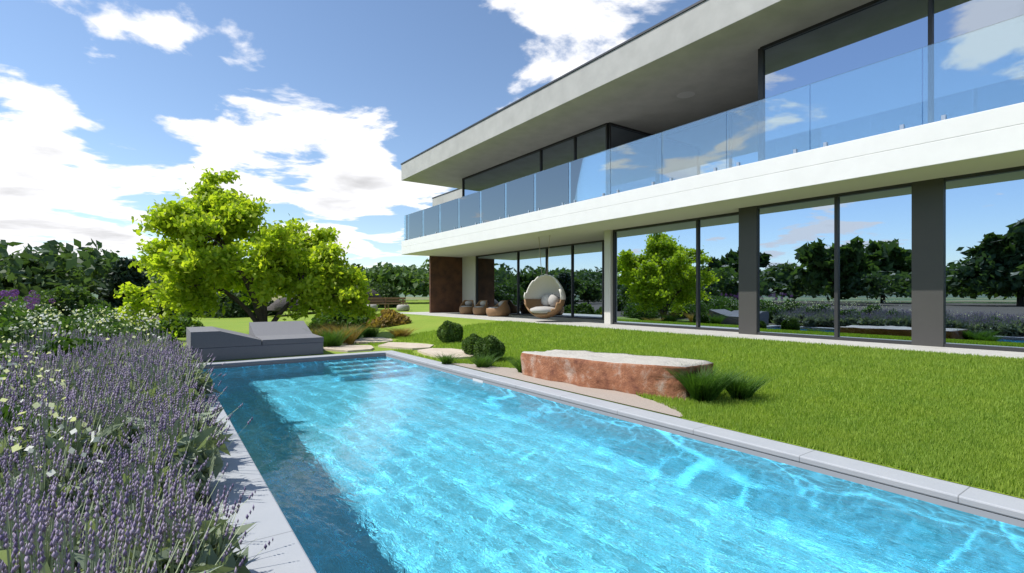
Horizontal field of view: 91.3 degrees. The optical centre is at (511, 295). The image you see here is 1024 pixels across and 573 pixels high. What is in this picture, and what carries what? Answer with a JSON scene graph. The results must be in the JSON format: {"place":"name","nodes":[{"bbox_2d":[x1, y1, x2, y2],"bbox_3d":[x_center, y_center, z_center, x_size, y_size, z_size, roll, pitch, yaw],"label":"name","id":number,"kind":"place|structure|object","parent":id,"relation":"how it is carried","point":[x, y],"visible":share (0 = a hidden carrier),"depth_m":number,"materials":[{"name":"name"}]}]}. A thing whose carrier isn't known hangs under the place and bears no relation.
{"place":"outdoors","nodes":[
{"label":"outdoors","id":0,"kind":"place"},
{"bbox_2d":[0,289,55,309],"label":"purple flowers","id":1,"kind":"object","parent":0,"point":[13,292],"visible":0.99,"depth_m":11.29,"materials":[{"name":"purple plant"}]},
{"bbox_2d":[0,324,272,572],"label":"lavender","id":2,"kind":"object","parent":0,"point":[65,516],"depth_m":2.93,"materials":[{"name":"purple plant"}]},
{"bbox_2d":[136,315,214,535],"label":"bed ground","id":3,"kind":"structure","parent":0,"point":[205,500],"depth_m":3.57,"materials":[{"name":"soil"}]},
{"bbox_2d":[0,289,26,302],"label":"flowers","id":4,"kind":"object","parent":3,"relation":"on","point":[8,297],"visible":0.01,"depth_m":19.62,"materials":[{"name":"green plant"}]},
{"bbox_2d":[0,299,29,311],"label":"perennial","id":5,"kind":"object","parent":3,"relation":"on","point":[15,303],"visible":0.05,"depth_m":14.63,"materials":[{"name":"green plant"}]},
{"bbox_2d":[0,304,33,334],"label":"perennial","id":6,"kind":"object","parent":3,"relation":"on","point":[8,313],"visible":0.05,"depth_m":9.43,"materials":[{"name":"green plant"}]},
{"bbox_2d":[0,342,33,377],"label":"perennial","id":7,"kind":"object","parent":3,"relation":"on","point":[5,347],"visible":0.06,"depth_m":5.95,"materials":[{"name":"green plant"}]},
{"bbox_2d":[0,402,59,446],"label":"perennial","id":8,"kind":"object","parent":3,"relation":"on","point":[5,411],"visible":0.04,"depth_m":3.51,"materials":[{"name":"green plant"}]},
{"bbox_2d":[0,372,63,405],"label":"perennial","id":9,"kind":"object","parent":3,"relation":"on","point":[21,382],"visible":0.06,"depth_m":4.78,"materials":[{"name":"green plant"}]},
{"bbox_2d":[5,303,61,322],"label":"perennial","id":10,"kind":"object","parent":3,"relation":"on","point":[44,309],"visible":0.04,"depth_m":13.08,"materials":[{"name":"green plant"}]},
{"bbox_2d":[1,296,67,317],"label":"perennial","id":11,"kind":"object","parent":3,"relation":"on","point":[22,300],"visible":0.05,"depth_m":17.43,"materials":[{"name":"green plant"}]},
{"bbox_2d":[0,317,71,352],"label":"perennial","id":12,"kind":"object","parent":3,"relation":"on","point":[5,331],"visible":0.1,"depth_m":8.19,"materials":[{"name":"green plant"}]},
{"bbox_2d":[0,336,102,493],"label":"white flowers","id":13,"kind":"object","parent":3,"relation":"on","point":[16,447],"visible":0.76,"depth_m":3.15,"materials":[{"name":"white plant"}]},
{"bbox_2d":[28,310,95,329],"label":"perennial","id":14,"kind":"object","parent":3,"relation":"on","point":[52,321],"visible":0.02,"depth_m":11.49,"materials":[{"name":"green plant"}]},
{"bbox_2d":[22,283,112,318],"bbox_3d":[-19.599,0.556,21.522,4.521,2.225,4.377,0,0,-35],"label":"shrub","id":15,"kind":"object","parent":3,"relation":"on","point":[71,297],"visible":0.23,"depth_m":21.21,"materials":[{"name":"green plant"}]},
{"bbox_2d":[27,336,110,365],"bbox_3d":[-6.676,1.069,7.574,1.358,0.962,1.199,0,0,28],"label":"perennial","id":16,"kind":"object","parent":3,"relation":"on","point":[47,348],"visible":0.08,"depth_m":7.36,"materials":[{"name":"green plant"}]},
{"bbox_2d":[35,319,117,343],"bbox_3d":[-9.115,0.995,10.258,1.572,1.061,1.713,0,0,-5],"label":"perennial","id":17,"kind":"object","parent":3,"relation":"on","point":[71,327],"visible":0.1,"depth_m":10.14,"materials":[{"name":"green plant"}]},
{"bbox_2d":[0,307,159,369],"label":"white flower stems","id":18,"kind":"object","parent":3,"relation":"on","point":[92,339],"visible":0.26,"depth_m":8.10,"materials":[{"name":"green"}]},
{"bbox_2d":[0,302,159,342],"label":"white flowers","id":19,"kind":"object","parent":18,"relation":"on","point":[79,319],"visible":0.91,"depth_m":8.69,"materials":[{"name":"white plant"}]},
{"bbox_2d":[67,308,129,324],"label":"perennial","id":20,"kind":"object","parent":3,"relation":"on","point":[82,316],"visible":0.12,"depth_m":15.20,"materials":[{"name":"green plant"}]},
{"bbox_2d":[87,265,112,299],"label":"tree","id":21,"kind":"object","parent":3,"relation":"on","point":[99,278],"visible":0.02,"depth_m":57.36,"materials":[{"name":"green plant"}]},
{"bbox_2d":[84,246,119,298],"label":"tree","id":22,"kind":"object","parent":3,"relation":"on","point":[117,251],"depth_m":72.08,"materials":[{"name":"green plant"}]},
{"bbox_2d":[76,312,137,329],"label":"perennial","id":23,"kind":"object","parent":3,"relation":"on","point":[104,324],"visible":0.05,"depth_m":13.13,"materials":[{"name":"green plant"}]},
{"bbox_2d":[88,350,138,367],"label":"perennial","id":24,"kind":"object","parent":3,"relation":"on","point":[105,352],"depth_m":7.52,"materials":[{"name":"green plant"}]},
{"bbox_2d":[76,303,154,328],"bbox_3d":[-14.631,0.902,18.369,2.751,1.268,2.836,0,0,-35],"label":"perennial","id":25,"kind":"object","parent":3,"relation":"on","point":[99,306],"visible":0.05,"depth_m":18.07,"materials":[{"name":"green plant"}]},
{"bbox_2d":[97,322,150,341],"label":"perennial","id":26,"kind":"object","parent":3,"relation":"on","point":[115,326],"visible":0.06,"depth_m":11.35,"materials":[{"name":"green plant"}]},
{"bbox_2d":[94,257,165,312],"bbox_3d":[-21.900,-0.457,28.749,3.648,3.642,2.599,0,0,-35],"label":"tree","id":27,"kind":"object","parent":3,"relation":"on","point":[120,273],"depth_m":28.08,"materials":[{"name":"green plant"}]},
{"bbox_2d":[123,275,180,316],"bbox_3d":[-25.538,0.195,36.128,6.729,3.290,7.083,0,0,4],"label":"shrub","id":28,"kind":"object","parent":3,"relation":"on","point":[159,280],"visible":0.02,"depth_m":34.02,"materials":[{"name":"green plant"}]},
{"bbox_2d":[136,321,180,347],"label":"perennial","id":29,"kind":"object","parent":3,"relation":"on","point":[149,327],"visible":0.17,"depth_m":13.03,"materials":[{"name":"green plant"}]},
{"bbox_2d":[109,166,381,336],"bbox_3d":[-8.797,-1.410,16.555,7.967,5.790,5.508,0,0,-35],"label":"tree","id":30,"kind":"object","parent":3,"relation":"on","point":[212,208],"depth_m":15.73,"materials":[{"name":"green plant"}]},
{"bbox_2d":[0,239,428,296],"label":"forest canopy","id":31,"kind":"object","parent":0,"point":[49,250],"visible":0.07,"depth_m":46.49,"materials":[{"name":"green plant"}]},
{"bbox_2d":[0,259,428,296],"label":"forest canopy","id":32,"kind":"object","parent":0,"point":[5,272],"visible":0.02,"depth_m":46.99,"materials":[{"name":"green plant"}]},
{"bbox_2d":[3,253,428,296],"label":"forest canopy","id":33,"kind":"object","parent":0,"point":[393,277],"visible":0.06,"depth_m":60.67,"materials":[{"name":"green plant"}]},
{"bbox_2d":[91,292,428,296],"bbox_3d":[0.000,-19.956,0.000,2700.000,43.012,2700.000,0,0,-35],"label":"distant hills","id":34,"kind":"structure","parent":0,"point":[400,295],"depth_m":512.63,"materials":[{"name":"green plant"}]},
{"bbox_2d":[358,325,388,337],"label":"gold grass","id":35,"kind":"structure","parent":0,"point":[370,332],"depth_m":17.00,"materials":[{"name":"plant"}]},
{"bbox_2d":[96,297,1021,498],"bbox_3d":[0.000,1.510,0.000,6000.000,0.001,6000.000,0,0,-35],"label":"ground sheet","id":36,"kind":"object","parent":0,"point":[417,298],"depth_m":6.49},
{"bbox_2d":[0,258,72,289],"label":"tree","id":37,"kind":"object","parent":36,"relation":"on","point":[30,263],"depth_m":47.15,"materials":[{"name":"green plant"}]},
{"bbox_2d":[154,313,204,337],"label":"shrub","id":38,"kind":"object","parent":36,"relation":"on","point":[187,322],"visible":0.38,"depth_m":17.57,"materials":[{"name":"green plant"}]},
{"bbox_2d":[461,333,482,354],"bbox_3d":[-0.917,1.206,11.963,0.603,0.613,0.580,0,0,-35],"label":"box ball","id":39,"kind":"object","parent":36,"relation":"on","point":[467,343],"depth_m":11.77,"materials":[{"name":"green plant"}]},
{"bbox_2d":[473,335,505,360],"bbox_3d":[-0.484,1.179,10.933,0.714,0.678,0.694,0,0,-35],"label":"box ball","id":40,"kind":"object","parent":36,"relation":"on","point":[489,341],"depth_m":10.73,"materials":[{"name":"green plant"}]},
{"bbox_2d":[176,300,1023,498],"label":"lawn ground","id":41,"kind":"structure","parent":0,"point":[423,322],"depth_m":18.90,"materials":[{"name":"green plant"}]},
{"bbox_2d":[179,289,278,317],"bbox_3d":[-19.630,0.370,35.078,6.488,3.110,6.633,0,0,-35],"label":"shrub","id":42,"kind":"object","parent":41,"relation":"on","point":[233,309],"visible":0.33,"depth_m":33.06,"materials":[{"name":"green plant"}]},
{"bbox_2d":[186,342,322,361],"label":"lounger platform","id":43,"kind":"structure","parent":41,"relation":"on","point":[255,351],"depth_m":11.54,"materials":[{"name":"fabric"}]},
{"bbox_2d":[186,326,261,348],"bbox_3d":[-6.962,0.969,12.038,1.380,0.358,2.100,0,0,-35],"label":"lounge chair","id":44,"kind":"object","parent":43,"relation":"on","point":[206,337],"visible":0.94,"depth_m":11.18,"materials":[{"name":"fabric"}]},
{"bbox_2d":[249,321,323,344],"bbox_3d":[-5.822,0.929,12.842,1.370,0.438,2.100,0,0,-35],"label":"lounge chair","id":45,"kind":"object","parent":43,"relation":"on","point":[279,332],"visible":0.94,"depth_m":12.93,"materials":[{"name":"fabric"}]},
{"bbox_2d":[267,297,314,310],"bbox_3d":[-15.000,0.578,34.118,3.762,1.029,2.537,0,0,-35],"label":"dark boulder","id":46,"kind":"object","parent":41,"relation":"on","point":[277,305],"visible":0.36,"depth_m":32.89,"materials":[{"name":"grey stone"}]},
{"bbox_2d":[295,319,343,333],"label":"gold grass","id":47,"kind":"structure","parent":41,"relation":"on","point":[321,327],"depth_m":16.00,"materials":[{"name":"plant"}]},
{"bbox_2d":[304,325,360,346],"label":"gold grass","id":48,"kind":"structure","parent":41,"relation":"on","point":[330,340],"depth_m":13.75,"materials":[{"name":"plant"}]},
{"bbox_2d":[308,308,369,330],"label":"shrub","id":49,"kind":"object","parent":41,"relation":"on","point":[352,320],"visible":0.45,"depth_m":20.95,"materials":[{"name":"green plant"}]},
{"bbox_2d":[297,289,383,306],"bbox_3d":[-11.956,-0.161,35.042,6.128,1.899,3.209,0,0,-35],"label":"dark boulder","id":50,"kind":"object","parent":41,"relation":"on","point":[373,292],"visible":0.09,"depth_m":35.28,"materials":[{"name":"grey stone"}]},
{"bbox_2d":[319,323,370,344],"bbox_3d":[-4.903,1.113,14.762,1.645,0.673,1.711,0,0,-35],"label":"gold grass","id":51,"kind":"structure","parent":41,"relation":"on","point":[349,340],"depth_m":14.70,"materials":[{"name":"plant"}]},
{"bbox_2d":[367,304,377,310],"bbox_3d":[-9.063,0.805,32.278,0.816,0.450,0.816,0,0,-35],"label":"pouf","id":52,"kind":"object","parent":41,"relation":"on","point":[373,306],"visible":0.45,"depth_m":32.08,"materials":[{"name":"grey fabric"}]},
{"bbox_2d":[363,281,400,307],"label":"shrub","id":53,"kind":"object","parent":41,"relation":"on","point":[382,289],"visible":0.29,"depth_m":42.54,"materials":[{"name":"green plant"}]},
{"bbox_2d":[366,297,408,308],"bbox_3d":[-8.660,0.580,34.655,3.000,0.900,0.620,0,0,-35],"label":"garden bench","id":54,"kind":"object","parent":41,"relation":"on","point":[380,299],"visible":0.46,"depth_m":34.90,"materials":[{"name":"brown wood"}]},
{"bbox_2d":[364,309,411,327],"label":"shrub","id":55,"kind":"object","parent":41,"relation":"on","point":[389,318],"visible":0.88,"depth_m":20.87,"materials":[{"name":"yellow plant"}]},
{"bbox_2d":[323,337,473,359],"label":"flagstones","id":56,"kind":"object","parent":41,"relation":"on","point":[424,349],"visible":0.48,"depth_m":13.42,"materials":[{"name":"beige stone"}]},
{"bbox_2d":[379,326,420,337],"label":"gold grass","id":57,"kind":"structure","parent":41,"relation":"on","point":[400,332],"depth_m":16.61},
{"bbox_2d":[397,305,409,310],"bbox_3d":[-7.198,0.820,33.104,0.857,0.420,0.857,0,0,-35],"label":"pouf","id":58,"kind":"object","parent":41,"relation":"on","point":[403,307],"visible":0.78,"depth_m":32.75,"materials":[{"name":"grey fabric"}]},
{"bbox_2d":[436,320,462,342],"bbox_3d":[-1.765,1.076,14.512,0.783,0.761,0.785,0,0,-35],"label":"box ball","id":59,"kind":"object","parent":41,"relation":"on","point":[444,326],"depth_m":14.30,"materials":[{"name":"green plant"}]},
{"bbox_2d":[451,363,681,416],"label":"stone slab","id":60,"kind":"structure","parent":41,"relation":"on","point":[629,399],"depth_m":7.48,"materials":[{"name":"beige stone"}]},
{"bbox_2d":[463,353,504,367],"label":"grass tuft","id":61,"kind":"object","parent":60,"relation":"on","point":[480,362],"visible":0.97,"depth_m":10.04,"materials":[{"name":"green plant"}]},
{"bbox_2d":[505,355,521,372],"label":"grass tuft","id":62,"kind":"object","parent":60,"relation":"on","point":[517,365],"visible":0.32,"depth_m":9.35,"materials":[{"name":"green plant"}]},
{"bbox_2d":[196,350,1023,572],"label":"pool coping","id":63,"kind":"object","parent":41,"relation":"on","point":[284,552],"visible":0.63,"depth_m":4.04,"materials":[{"name":"stone"}]},
{"bbox_2d":[430,353,460,363],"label":"ornamental grass","id":64,"kind":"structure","parent":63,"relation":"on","point":[446,359],"depth_m":10.58,"materials":[{"name":"green plant"}]},
{"bbox_2d":[203,355,1023,528],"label":"pool edge","id":65,"kind":"object","parent":41,"relation":"in","point":[965,509],"visible":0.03,"depth_m":4.85,"materials":[{"name":"grey stone"}]},
{"bbox_2d":[202,357,1023,572],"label":"pool water","id":66,"kind":"structure","parent":65,"relation":"in","point":[379,465],"depth_m":3.92,"materials":[{"name":"blue liquid"}]},
{"bbox_2d":[521,350,713,399],"bbox_3d":[1.601,1.223,8.293,1.347,0.527,3.244,0,0,-44],"label":"rock slab","id":67,"kind":"object","parent":41,"relation":"on","point":[631,373],"visible":0.85,"depth_m":7.65,"materials":[{"name":"brown stone"}]},
{"bbox_2d":[663,360,750,402],"bbox_3d":[2.588,1.180,6.735,1.198,0.505,1.195,0,0,20],"label":"grass tuft","id":68,"kind":"object","parent":41,"relation":"on","point":[700,386],"visible":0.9,"depth_m":6.62,"materials":[{"name":"green plant"}]},
{"bbox_2d":[712,370,772,400],"bbox_3d":[3.089,1.220,6.751,0.946,0.379,0.918,0,0,-35],"label":"grass tuft","id":69,"kind":"object","parent":41,"relation":"on","point":[741,388],"visible":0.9,"depth_m":6.65,"materials":[{"name":"green plant"}]},
{"bbox_2d":[401,0,872,206],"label":"house roof","id":70,"kind":"structure","parent":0,"point":[706,52],"depth_m":15.88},
{"bbox_2d":[401,0,705,198],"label":"roof edge trim","id":71,"kind":"structure","parent":70,"relation":"on","point":[630,39],"depth_m":16.24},
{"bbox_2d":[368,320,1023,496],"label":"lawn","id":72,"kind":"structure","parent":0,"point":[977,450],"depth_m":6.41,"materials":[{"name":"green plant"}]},
{"bbox_2d":[398,312,1023,358],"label":"house terrace","id":73,"kind":"structure","parent":0,"point":[593,323],"depth_m":13.54,"materials":[{"name":"white concrete"}]},
{"bbox_2d":[462,230,612,323],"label":"house columns","id":74,"kind":"structure","parent":73,"relation":"on","point":[468,278],"depth_m":17.60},
{"bbox_2d":[739,178,944,346],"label":"house piers","id":75,"kind":"structure","parent":73,"relation":"on","point":[928,262],"depth_m":9.98,"materials":[{"name":"grey concrete"}]},
{"bbox_2d":[401,102,1023,254],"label":"balcony slab","id":76,"kind":"structure","parent":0,"point":[996,131],"depth_m":10.70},
{"bbox_2d":[405,114,946,239],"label":"railing clamps","id":77,"kind":"object","parent":76,"relation":"on","point":[943,117],"visible":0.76,"depth_m":11.84,"materials":[{"name":"silver metal"}]},
{"bbox_2d":[404,14,1023,240],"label":"balustrade glass","id":78,"kind":"object","parent":76,"relation":"on","point":[565,184],"visible":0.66,"depth_m":19.45,"materials":[{"name":"clear glass"}]},
{"bbox_2d":[462,0,1023,351],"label":"window frames","id":79,"kind":"structure","parent":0,"point":[760,105],"depth_m":12.95,"materials":[{"name":"black metal"}]},
{"bbox_2d":[464,0,1023,199],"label":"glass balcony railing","id":80,"kind":"object","parent":79,"relation":"in","point":[979,70],"visible":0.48,"depth_m":11.40,"materials":[{"name":"clear glass"}]},
{"bbox_2d":[477,170,1023,347],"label":"ground-floor windows","id":81,"kind":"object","parent":79,"relation":"in","point":[655,275],"depth_m":11.61,"materials":[{"name":"clear glass"}]},
{"bbox_3d":[13.056,-2.720,20.958,20.500,7.440,47.600,0,0,-35],"label":"house","id":82,"kind":"object","parent":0,"visible":0},
{"bbox_2d":[429,256,461,312],"bbox_3d":[-3.723,-0.645,29.651,2.500,3.290,0.150,0,0,-35],"label":"wall panel","id":83,"kind":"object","parent":82,"relation":"on","point":[445,284],"depth_m":29.43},
{"bbox_2d":[459,300,474,313],"bbox_3d":[-2.399,0.620,26.821,0.855,0.760,0.855,0,0,-35],"label":"armchair","id":84,"kind":"object","parent":82,"relation":"on","point":[465,310],"visible":0.8,"depth_m":26.50,"materials":[{"name":"brown wicker"}]},
{"bbox_2d":[465,300,471,305],"bbox_3d":[-2.326,0.419,27.028,0.417,0.322,0.437,0,0,-35],"label":"cushion","id":85,"kind":"object","parent":84,"relation":"in","point":[468,303],"visible":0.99,"depth_m":26.88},
{"bbox_2d":[473,300,488,314],"bbox_3d":[-1.593,0.620,25.677,0.855,0.760,0.856,0,0,-35],"label":"armchair","id":86,"kind":"object","parent":82,"relation":"on","point":[479,310],"visible":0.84,"depth_m":25.34,"materials":[{"name":"brown wicker"}]},
{"bbox_2d":[486,300,510,316],"bbox_3d":[-0.661,0.620,24.009,1.181,0.760,1.183,0,0,-35],"label":"wicker armchair","id":87,"kind":"object","parent":82,"relation":"on","point":[502,309],"visible":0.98,"depth_m":23.56,"materials":[{"name":"brown wicker"}]},
{"bbox_2d":[677,91,694,97],"bbox_3d":[5.570,-6.428,16.044,0.560,0.001,0.560,0,0,-35],"label":"downlight","id":88,"kind":"object","parent":82,"relation":"attached to","point":[687,94],"visible":1,"depth_m":16.01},
{"bbox_2d":[403,150,1023,256],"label":"balcony soffit","id":89,"kind":"structure","parent":82,"relation":"on","point":[588,232],"depth_m":13.16,"materials":[{"name":"white paint"}]},
{"bbox_2d":[539,237,549,274],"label":"hanging chair ropes","id":90,"kind":"object","parent":89,"relation":"hanging from","point":[548,256],"visible":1,"depth_m":19.08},
{"bbox_2d":[524,299,564,317],"bbox_3d":[1.239,0.020,19.203,1.676,1.720,1.686,0,0,-35],"label":"hanging egg chair","id":91,"kind":"object","parent":89,"relation":"hanging from","point":[533,303],"visible":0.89,"depth_m":19.02,"materials":[{"name":"brown wicker"}]},
{"bbox_2d":[530,306,554,312],"bbox_3d":[1.238,0.571,19.242,1.147,0.318,1.203,0,0,-35],"label":"seat cushion","id":92,"kind":"object","parent":91,"relation":"on","point":[543,309],"visible":0.73,"depth_m":18.78,"materials":[{"name":"white fabric"}]},
{"bbox_2d":[524,274,565,299],"bbox_3d":[1.240,0.021,19.208,1.670,1.722,1.678,0,0,-35],"label":"hanging chair canopy","id":93,"kind":"object","parent":91,"relation":"attached to","point":[540,286],"visible":0.87,"depth_m":19.70,"materials":[{"name":"white fabric"}]},
{"bbox_2d":[541,294,549,305],"bbox_3d":[1.364,0.204,19.805,0.385,0.512,0.519,0,0,-35],"label":"cushion","id":94,"kind":"object","parent":91,"relation":"attached to","point":[544,300],"visible":0.67,"depth_m":19.66,"materials":[{"name":"grey fabric"}]},
{"bbox_2d":[548,294,558,306],"bbox_3d":[1.613,0.199,19.448,0.379,0.515,0.516,0,0,-35],"label":"cushion","id":95,"kind":"object","parent":91,"relation":"attached to","point":[553,299],"visible":0.9,"depth_m":19.29,"materials":[{"name":"grey fabric"}]}
]}

